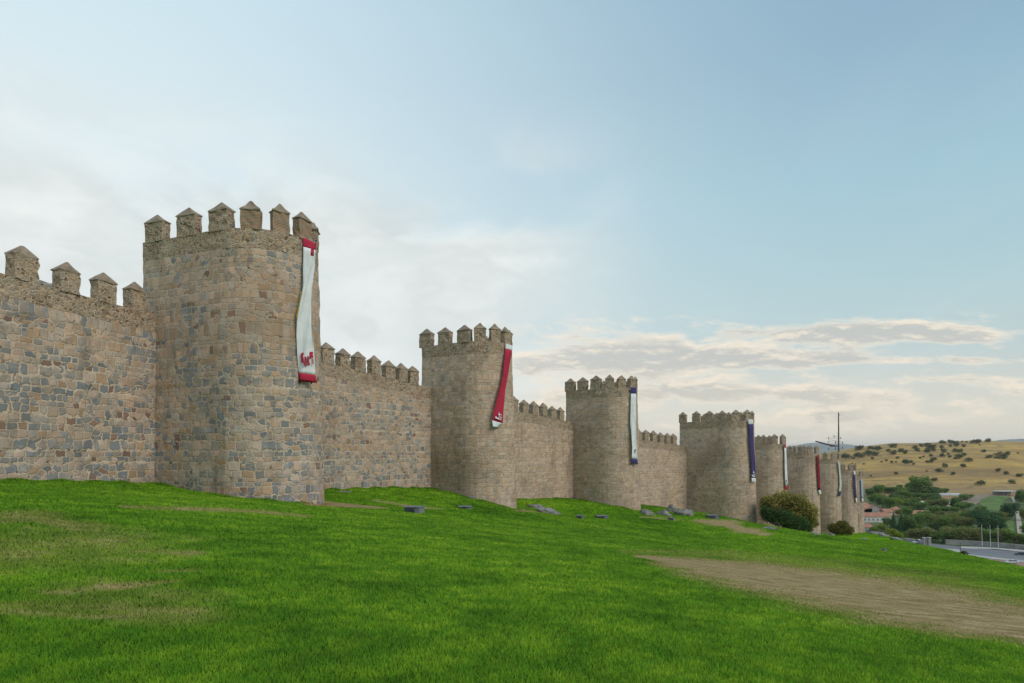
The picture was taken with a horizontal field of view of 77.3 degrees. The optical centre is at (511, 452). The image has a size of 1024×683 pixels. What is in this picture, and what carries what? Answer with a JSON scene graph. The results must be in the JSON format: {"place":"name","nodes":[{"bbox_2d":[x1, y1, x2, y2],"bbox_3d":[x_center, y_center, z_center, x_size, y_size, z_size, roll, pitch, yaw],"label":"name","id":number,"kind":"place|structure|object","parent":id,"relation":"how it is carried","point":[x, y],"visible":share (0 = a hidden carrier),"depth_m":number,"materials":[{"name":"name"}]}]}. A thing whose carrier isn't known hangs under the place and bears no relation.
{"place":"outdoors","nodes":[
{"label":"outdoors","id":0,"kind":"place"},
{"bbox_2d":[0,480,1023,682],"bbox_3d":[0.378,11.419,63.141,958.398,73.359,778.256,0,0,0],"label":"ground","id":1,"kind":"structure","parent":0,"point":[902,595],"depth_m":15.14,"materials":[{"name":"green soil"}]},
{"bbox_2d":[0,245,156,482],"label":"curtain wall","id":2,"kind":"structure","parent":1,"relation":"on","point":[77,386],"depth_m":34.02,"materials":[{"name":"stone"}]},
{"bbox_2d":[143,201,323,503],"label":"wall tower","id":3,"kind":"structure","parent":1,"relation":"on","point":[238,409],"depth_m":37.71,"materials":[{"name":"stone"}]},
{"bbox_2d":[296,237,316,383],"bbox_3d":[-12.426,-8.725,38.763,1.285,9.293,1.056,0,0,-19],"label":"banner","id":4,"kind":"object","parent":3,"relation":"attached to","point":[305,358],"visible":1,"depth_m":38.60,"materials":[{"name":"fabric"}]},
{"bbox_2d":[321,342,430,488],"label":"curtain wall","id":5,"kind":"structure","parent":1,"relation":"on","point":[376,421],"depth_m":55.94,"materials":[{"name":"stone"}]},
{"bbox_2d":[404,505,424,512],"bbox_3d":[-6.067,3.537,39.703,1.090,0.458,0.849,0,0,14],"label":"floodlight box","id":6,"kind":"object","parent":1,"relation":"on","point":[415,509],"visible":0.84,"depth_m":39.38,"materials":[{"name":"grey metal"}]},
{"bbox_2d":[419,323,516,507],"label":"wall tower","id":7,"kind":"structure","parent":1,"relation":"on","point":[472,451],"depth_m":60.32,"materials":[{"name":"stone"}]},
{"bbox_2d":[492,343,511,427],"bbox_3d":[-0.941,-6.523,60.346,0.733,8.344,2.552,0,0,34],"label":"banner","id":8,"kind":"object","parent":7,"relation":"attached to","point":[497,419],"visible":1,"depth_m":60.05,"materials":[{"name":"red fabric"}]},
{"bbox_2d":[0,477,1023,682],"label":"grass","id":9,"kind":"structure","parent":1,"relation":"on","point":[816,643],"depth_m":8.53,"materials":[{"name":"green plant"}]},
{"bbox_2d":[527,504,543,507],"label":"rock","id":10,"kind":"object","parent":1,"relation":"on","point":[533,505],"visible":0.44,"depth_m":67.50,"materials":[{"name":"stone"}]},
{"bbox_2d":[513,396,572,498],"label":"curtain wall","id":11,"kind":"structure","parent":1,"relation":"on","point":[544,452],"depth_m":78.39,"materials":[{"name":"stone"}]},
{"bbox_2d":[537,506,560,514],"bbox_3d":[3.939,6.087,65.418,2.997,1.248,1.884,0,0,0],"label":"rock","id":12,"kind":"object","parent":1,"relation":"on","point":[546,510],"visible":0.61,"depth_m":64.84,"materials":[{"name":"stone"}]},
{"bbox_2d":[595,515,607,518],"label":"floodlight box","id":13,"kind":"object","parent":1,"relation":"on","point":[602,516],"visible":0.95,"depth_m":65.91,"materials":[{"name":"grey metal"}]},
{"bbox_2d":[564,375,640,509],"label":"wall tower","id":14,"kind":"structure","parent":1,"relation":"on","point":[605,471],"depth_m":81.43,"materials":[{"name":"stone"}]},
{"bbox_2d":[630,385,637,464],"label":"banner","id":15,"kind":"object","parent":14,"relation":"attached to","point":[634,459],"visible":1,"depth_m":81.00,"materials":[{"name":"white fabric"}]},
{"bbox_2d":[639,509,654,515],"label":"rock","id":16,"kind":"object","parent":1,"relation":"on","point":[646,511],"visible":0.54,"depth_m":76.72,"materials":[{"name":"stone"}]},
{"bbox_2d":[639,430,686,508],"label":"curtain wall","id":17,"kind":"structure","parent":1,"relation":"on","point":[663,468],"depth_m":99.40,"materials":[{"name":"stone"}]},
{"bbox_2d":[656,510,672,515],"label":"rock","id":18,"kind":"object","parent":1,"relation":"on","point":[663,512],"visible":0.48,"depth_m":80.79,"materials":[{"name":"stone"}]},
{"bbox_2d":[666,504,676,511],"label":"rock","id":19,"kind":"object","parent":1,"relation":"on","point":[671,508],"visible":0.52,"depth_m":88.29,"materials":[{"name":"stone"}]},
{"bbox_2d":[674,509,693,515],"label":"rock","id":20,"kind":"object","parent":1,"relation":"on","point":[686,512],"visible":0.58,"depth_m":85.88,"materials":[{"name":"stone"}]},
{"bbox_2d":[705,514,719,518],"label":"floodlight box","id":21,"kind":"object","parent":1,"relation":"on","point":[714,516],"visible":0.92,"depth_m":85.53,"materials":[{"name":"grey metal"}]},
{"bbox_2d":[679,410,756,522],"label":"wall tower","id":22,"kind":"structure","parent":1,"relation":"on","point":[719,481],"depth_m":100.43,"materials":[{"name":"stone"}]},
{"bbox_2d":[747,418,755,482],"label":"banner","id":23,"kind":"object","parent":22,"relation":"attached to","point":[751,444],"visible":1,"depth_m":99.35,"materials":[{"name":"blue fabric"}]},
{"bbox_2d":[754,434,786,526],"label":"wall tower","id":24,"kind":"structure","parent":1,"relation":"on","point":[770,464],"depth_m":121.02,"materials":[{"name":"stone"}]},
{"bbox_2d":[783,443,787,489],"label":"banner","id":25,"kind":"object","parent":24,"relation":"attached to","point":[786,478],"visible":0.97,"depth_m":120.98,"materials":[{"name":"fabric"}]},
{"bbox_2d":[758,489,819,531],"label":"bush","id":26,"kind":"object","parent":1,"relation":"on","point":[792,511],"visible":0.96,"depth_m":97.13,"materials":[{"name":"green plant"}]},
{"bbox_2d":[786,445,820,532],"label":"wall tower","id":27,"kind":"structure","parent":1,"relation":"on","point":[802,469],"depth_m":141.11,"materials":[{"name":"stone"}]},
{"bbox_2d":[817,455,820,493],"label":"banner","id":28,"kind":"object","parent":27,"relation":"attached to","point":[818,470],"visible":1,"depth_m":140.87,"materials":[{"name":"red fabric"}]},
{"bbox_2d":[819,452,841,532],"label":"wall tower","id":29,"kind":"structure","parent":1,"relation":"on","point":[830,506],"depth_m":160.95,"materials":[{"name":"stone"}]},
{"bbox_2d":[838,462,841,495],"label":"banner","id":30,"kind":"object","parent":29,"relation":"hanging from","point":[840,487],"visible":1,"depth_m":160.76,"materials":[{"name":"white fabric"}]},
{"bbox_2d":[827,519,854,535],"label":"bush","id":31,"kind":"object","parent":1,"relation":"on","point":[840,527],"visible":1,"depth_m":117.37,"materials":[{"name":"green plant"}]},
{"bbox_2d":[840,463,857,532],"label":"wall tower","id":32,"kind":"structure","parent":1,"relation":"on","point":[849,507],"depth_m":180.84,"materials":[{"name":"stone"}]},
{"bbox_2d":[854,471,856,501],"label":"banner","id":33,"kind":"object","parent":32,"relation":"attached to","point":[855,486],"visible":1,"depth_m":180.53,"materials":[{"name":"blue fabric"}]},
{"bbox_2d":[857,470,864,532],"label":"wall tower","id":34,"kind":"structure","parent":1,"relation":"on","point":[860,507],"depth_m":200.78,"materials":[{"name":"stone"}]},
{"bbox_2d":[0,0,1023,446],"label":"sky","id":35,"kind":"structure","parent":0,"point":[796,215],"materials":[{"name":"blue"}]},
{"bbox_2d":[791,439,1023,453],"bbox_3d":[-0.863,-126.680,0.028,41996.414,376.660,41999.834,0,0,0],"label":"mountains","id":36,"kind":"structure","parent":0,"point":[823,448],"depth_m":12605.62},
{"bbox_2d":[819,441,1023,500],"bbox_3d":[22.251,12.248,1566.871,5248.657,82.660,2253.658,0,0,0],"label":"hillside","id":37,"kind":"structure","parent":0,"point":[963,480],"depth_m":876.09,"materials":[{"name":"beige plant"}]},
{"bbox_2d":[852,452,864,456],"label":"hill shrub","id":38,"kind":"object","parent":37,"relation":"on","point":[856,454],"visible":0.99,"depth_m":1064.76,"materials":[{"name":"green plant"}]},
{"bbox_2d":[871,485,884,493],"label":"valley tree","id":39,"kind":"object","parent":37,"relation":"on","point":[877,488],"visible":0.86,"depth_m":633.01,"materials":[{"name":"green plant"}]},
{"bbox_2d":[886,487,898,492],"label":"valley tree","id":40,"kind":"object","parent":37,"relation":"on","point":[892,489],"visible":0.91,"depth_m":647.38,"materials":[{"name":"green plant"}]},
{"bbox_2d":[908,485,920,492],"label":"valley tree","id":41,"kind":"object","parent":37,"relation":"on","point":[917,489],"visible":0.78,"depth_m":637.36,"materials":[{"name":"green plant"}]},
{"bbox_2d":[908,475,933,491],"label":"valley tree","id":42,"kind":"object","parent":37,"relation":"on","point":[916,481],"visible":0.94,"depth_m":638.55,"materials":[{"name":"green plant"}]},
{"bbox_2d":[915,493,932,499],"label":"valley tree","id":43,"kind":"object","parent":37,"relation":"on","point":[924,496],"visible":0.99,"depth_m":605.56,"materials":[{"name":"green plant"}]},
{"bbox_2d":[926,486,939,493],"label":"valley tree","id":44,"kind":"object","parent":37,"relation":"on","point":[936,489],"visible":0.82,"depth_m":631.57,"materials":[{"name":"green plant"}]},
{"bbox_2d":[939,493,958,495],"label":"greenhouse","id":45,"kind":"object","parent":37,"relation":"on","point":[948,494],"visible":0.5,"depth_m":631.73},
{"bbox_2d":[958,494,974,499],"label":"valley tree","id":46,"kind":"object","parent":37,"relation":"on","point":[965,496],"visible":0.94,"depth_m":601.77,"materials":[{"name":"green plant"}]},
{"bbox_2d":[992,451,1010,458],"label":"hill shrub","id":47,"kind":"object","parent":37,"relation":"on","point":[1005,455],"visible":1,"depth_m":937.96,"materials":[{"name":"green plant"}]},
{"bbox_2d":[864,494,1023,551],"bbox_3d":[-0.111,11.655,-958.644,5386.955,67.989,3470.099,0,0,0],"label":"valley ground","id":48,"kind":"structure","parent":0,"point":[897,517],"depth_m":431.94,"materials":[{"name":"green plant"}]},
{"bbox_2d":[815,412,842,451],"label":"television mast","id":49,"kind":"object","parent":48,"relation":"on","point":[830,445],"visible":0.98,"depth_m":171.88,"materials":[{"name":"metal"}]},
{"bbox_2d":[864,523,872,530],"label":"village house","id":50,"kind":"structure","parent":48,"relation":"on","point":[867,526],"depth_m":373.02,"materials":[{"name":"orange tile"}]},
{"bbox_2d":[864,503,872,511],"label":"village house","id":51,"kind":"structure","parent":48,"relation":"on","point":[866,505],"depth_m":473.38,"materials":[{"name":"orange tile"}]},
{"bbox_2d":[864,488,875,494],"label":"valley tree","id":52,"kind":"object","parent":48,"relation":"on","point":[869,491],"visible":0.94,"depth_m":629.09,"materials":[{"name":"green plant"}]},
{"bbox_2d":[864,504,881,511],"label":"barn","id":53,"kind":"structure","parent":48,"relation":"on","point":[875,508],"depth_m":472.67,"materials":[{"name":"grey tile"}]},
{"bbox_2d":[867,493,881,502],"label":"valley tree","id":54,"kind":"object","parent":48,"relation":"on","point":[872,497],"visible":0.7,"depth_m":571.54,"materials":[{"name":"green plant"}]},
{"bbox_2d":[864,512,891,521],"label":"village house","id":55,"kind":"structure","parent":48,"relation":"on","point":[873,516],"depth_m":420.11,"materials":[{"name":"white paint"}]},
{"bbox_2d":[875,494,886,506],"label":"valley tree","id":56,"kind":"object","parent":48,"relation":"on","point":[878,499],"visible":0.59,"depth_m":537.88,"materials":[{"name":"green plant"}]},
{"bbox_2d":[876,523,887,530],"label":"valley tree","id":57,"kind":"object","parent":48,"relation":"on","point":[881,526],"visible":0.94,"depth_m":371.32,"materials":[{"name":"green plant"}]},
{"bbox_2d":[878,509,894,515],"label":"village house","id":58,"kind":"structure","parent":48,"relation":"on","point":[890,511],"depth_m":466.37,"materials":[{"name":"orange tile"}]},
{"bbox_2d":[882,517,891,525],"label":"valley tree","id":59,"kind":"object","parent":48,"relation":"on","point":[885,520],"visible":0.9,"depth_m":395.85,"materials":[{"name":"green plant"}]},
{"bbox_2d":[881,496,897,507],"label":"valley tree","id":60,"kind":"object","parent":48,"relation":"on","point":[893,502],"visible":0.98,"depth_m":515.84,"materials":[{"name":"green plant"}]},
{"bbox_2d":[884,528,898,534],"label":"valley tree","id":61,"kind":"object","parent":48,"relation":"on","point":[893,531],"visible":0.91,"depth_m":352.20,"materials":[{"name":"green plant"}]},
{"bbox_2d":[889,512,896,528],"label":"conifer tree","id":62,"kind":"object","parent":48,"relation":"on","point":[893,524],"visible":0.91,"depth_m":379.79,"materials":[{"name":"green plant"}]},
{"bbox_2d":[890,497,904,506],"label":"valley tree","id":63,"kind":"object","parent":48,"relation":"on","point":[900,503],"visible":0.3,"depth_m":530.43,"materials":[{"name":"green plant"}]},
{"bbox_2d":[892,532,904,537],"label":"valley tree","id":64,"kind":"object","parent":48,"relation":"on","point":[900,535],"visible":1,"depth_m":120.03,"materials":[{"name":"green plant"}]},
{"bbox_2d":[896,511,902,531],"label":"conifer tree","id":65,"kind":"object","parent":48,"relation":"on","point":[898,527],"visible":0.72,"depth_m":369.66,"materials":[{"name":"green plant"}]},
{"bbox_2d":[900,513,907,531],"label":"conifer tree","id":66,"kind":"object","parent":48,"relation":"on","point":[905,528],"visible":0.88,"depth_m":364.21,"materials":[{"name":"green plant"}]},
{"bbox_2d":[897,489,913,498],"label":"valley tree","id":67,"kind":"object","parent":48,"relation":"on","point":[906,494],"visible":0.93,"depth_m":604.44,"materials":[{"name":"green plant"}]},
{"bbox_2d":[900,507,913,515],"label":"valley tree","id":68,"kind":"object","parent":48,"relation":"on","point":[907,511],"visible":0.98,"depth_m":452.46,"materials":[{"name":"green plant"}]},
{"bbox_2d":[903,501,914,507],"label":"valley tree","id":69,"kind":"object","parent":48,"relation":"on","point":[911,504],"visible":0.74,"depth_m":510.18,"materials":[{"name":"green plant"}]},
{"bbox_2d":[900,515,918,529],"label":"valley tree","id":70,"kind":"object","parent":48,"relation":"on","point":[911,520],"visible":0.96,"depth_m":363.28,"materials":[{"name":"green plant"}]},
{"bbox_2d":[906,529,921,538],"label":"valley tree","id":71,"kind":"object","parent":48,"relation":"on","point":[911,533],"visible":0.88,"depth_m":332.42,"materials":[{"name":"green plant"}]},
{"bbox_2d":[911,496,920,501],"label":"valley tree","id":72,"kind":"object","parent":48,"relation":"on","point":[913,499],"visible":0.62,"depth_m":535.23,"materials":[{"name":"green plant"}]},
{"bbox_2d":[913,513,925,524],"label":"valley tree","id":73,"kind":"object","parent":48,"relation":"on","point":[919,519],"visible":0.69,"depth_m":383.09,"materials":[{"name":"green plant"}]},
{"bbox_2d":[915,527,935,539],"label":"valley tree","id":74,"kind":"object","parent":48,"relation":"on","point":[923,532],"visible":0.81,"depth_m":327.69,"materials":[{"name":"green plant"}]},
{"bbox_2d":[919,513,935,522],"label":"valley tree","id":75,"kind":"object","parent":48,"relation":"on","point":[927,517],"visible":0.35,"depth_m":407.36,"materials":[{"name":"green plant"}]},
{"bbox_2d":[927,506,941,513],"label":"valley tree","id":76,"kind":"object","parent":48,"relation":"on","point":[936,509],"visible":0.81,"depth_m":459.69,"materials":[{"name":"green plant"}]},
{"bbox_2d":[926,529,944,542],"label":"valley tree","id":77,"kind":"object","parent":48,"relation":"on","point":[938,536],"visible":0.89,"depth_m":324.09,"materials":[{"name":"green plant"}]},
{"bbox_2d":[928,514,944,522],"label":"valley tree","id":78,"kind":"object","parent":48,"relation":"on","point":[932,518],"visible":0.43,"depth_m":395.89,"materials":[{"name":"green plant"}]},
{"bbox_2d":[929,520,944,529],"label":"valley tree","id":79,"kind":"object","parent":48,"relation":"on","point":[939,523],"visible":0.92,"depth_m":378.23,"materials":[{"name":"green plant"}]},
{"bbox_2d":[932,498,948,505],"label":"valley tree","id":80,"kind":"object","parent":48,"relation":"on","point":[943,502],"visible":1,"depth_m":537.08,"materials":[{"name":"green plant"}]},
{"bbox_2d":[937,516,952,526],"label":"valley tree","id":81,"kind":"object","parent":48,"relation":"on","point":[946,520],"visible":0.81,"depth_m":378.01,"materials":[{"name":"green plant"}]},
{"bbox_2d":[940,527,953,538],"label":"valley tree","id":82,"kind":"object","parent":48,"relation":"on","point":[946,530],"visible":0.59,"depth_m":324.21,"materials":[{"name":"green plant"}]},
{"bbox_2d":[945,513,959,526],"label":"valley tree","id":83,"kind":"object","parent":48,"relation":"on","point":[954,515],"visible":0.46,"depth_m":396.17,"materials":[{"name":"green plant"}]},
{"bbox_2d":[945,531,959,539],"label":"valley tree","id":84,"kind":"object","parent":48,"relation":"on","point":[950,535],"visible":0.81,"depth_m":321.06,"materials":[{"name":"green plant"}]},
{"bbox_2d":[949,496,961,506],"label":"valley tree","id":85,"kind":"object","parent":48,"relation":"on","point":[955,499],"visible":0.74,"depth_m":531.77,"materials":[{"name":"green plant"}]},
{"bbox_2d":[951,526,974,539],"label":"valley tree","id":86,"kind":"object","parent":48,"relation":"on","point":[966,533],"visible":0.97,"depth_m":318.03,"materials":[{"name":"green plant"}]},
{"bbox_2d":[952,501,973,508],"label":"valley tree","id":87,"kind":"object","parent":48,"relation":"on","point":[961,505],"visible":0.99,"depth_m":510.76,"materials":[{"name":"green plant"}]},
{"bbox_2d":[953,516,975,526],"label":"valley tree","id":88,"kind":"object","parent":48,"relation":"on","point":[963,521],"visible":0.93,"depth_m":378.73,"materials":[{"name":"green plant"}]},
{"bbox_2d":[971,527,983,540],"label":"valley tree","id":89,"kind":"object","parent":48,"relation":"on","point":[978,535],"visible":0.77,"depth_m":317.33,"materials":[{"name":"green plant"}]},
{"bbox_2d":[968,508,990,518],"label":"valley tree","id":90,"kind":"object","parent":48,"relation":"on","point":[976,511],"visible":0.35,"depth_m":414.10,"materials":[{"name":"green plant"}]},
{"bbox_2d":[945,540,1023,549],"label":"boundary wall","id":91,"kind":"structure","parent":48,"relation":"on","point":[993,544],"depth_m":311.32,"materials":[{"name":"grey stone"}]},
{"bbox_2d":[970,510,1002,530],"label":"valley tree","id":92,"kind":"object","parent":48,"relation":"on","point":[986,518],"visible":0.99,"depth_m":367.16,"materials":[{"name":"green plant"}]},
{"bbox_2d":[978,528,997,541],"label":"valley tree","id":93,"kind":"object","parent":48,"relation":"on","point":[987,533],"visible":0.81,"depth_m":316.05,"materials":[{"name":"green plant"}]},
{"bbox_2d":[988,528,1006,542],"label":"valley tree","id":94,"kind":"object","parent":48,"relation":"on","point":[1000,538],"visible":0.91,"depth_m":313.93,"materials":[{"name":"green plant"}]},
{"bbox_2d":[992,516,1007,529],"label":"valley tree","id":95,"kind":"object","parent":48,"relation":"on","point":[1002,525],"visible":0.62,"depth_m":367.41,"materials":[{"name":"green plant"}]},
{"bbox_2d":[998,528,1018,543],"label":"valley tree","id":96,"kind":"object","parent":48,"relation":"on","point":[1009,535],"visible":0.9,"depth_m":312.02,"materials":[{"name":"green plant"}]},
{"bbox_2d":[999,502,1020,519],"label":"valley tree","id":97,"kind":"object","parent":48,"relation":"on","point":[1014,506],"visible":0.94,"depth_m":436.37,"materials":[{"name":"green plant"}]},
{"bbox_2d":[1010,533,1022,543],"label":"valley tree","id":98,"kind":"object","parent":48,"relation":"on","point":[1018,540],"visible":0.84,"depth_m":311.24,"materials":[{"name":"green plant"}]},
{"bbox_2d":[1014,489,1023,500],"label":"valley tree","id":99,"kind":"object","parent":48,"relation":"on","point":[1017,496],"visible":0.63,"depth_m":593.88,"materials":[{"name":"green plant"}]},
{"bbox_2d":[1017,534,1023,544],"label":"valley tree","id":100,"kind":"object","parent":48,"relation":"on","point":[1021,536],"visible":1,"depth_m":309.92,"materials":[{"name":"green plant"}]},
{"bbox_2d":[911,542,1023,560],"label":"parking ground","id":101,"kind":"structure","parent":0,"point":[1005,554],"depth_m":292.57,"materials":[{"name":"grey asphalt"}]},
{"bbox_2d":[944,548,1023,561],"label":"pavement","id":102,"kind":"structure","parent":0,"point":[956,550],"depth_m":277.86,"materials":[{"name":"concrete"}]},
{"bbox_2d":[962,495,1007,504],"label":"earth terrace","id":103,"kind":"structure","parent":0,"point":[975,499],"depth_m":611.63,"materials":[{"name":"soil"}]},
{"bbox_2d":[991,490,1011,495],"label":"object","id":104,"kind":"object","parent":103,"relation":"on","point":[1005,493],"visible":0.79,"depth_m":634.70,"materials":[{"name":"metal"}]},
{"bbox_2d":[961,546,1023,551],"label":"footpath","id":105,"kind":"structure","parent":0,"point":[991,548],"depth_m":304.01,"materials":[{"name":"concrete"}]},
{"bbox_2d":[979,496,1007,511],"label":"meadow","id":106,"kind":"structure","parent":0,"point":[993,503],"depth_m":584.37,"materials":[{"name":"green plant"}]},
{"bbox_2d":[989,559,1023,566],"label":"verge","id":107,"kind":"structure","parent":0,"point":[1021,563],"depth_m":263.02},
{"bbox_2d":[1005,520,1013,530],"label":"meadow","id":108,"kind":"structure","parent":0,"point":[1010,524],"depth_m":405.14,"materials":[{"name":"green plant"}]},
{"bbox_2d":[1011,497,1023,533],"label":"dirt track","id":109,"kind":"structure","parent":0,"point":[1018,521],"depth_m":422.38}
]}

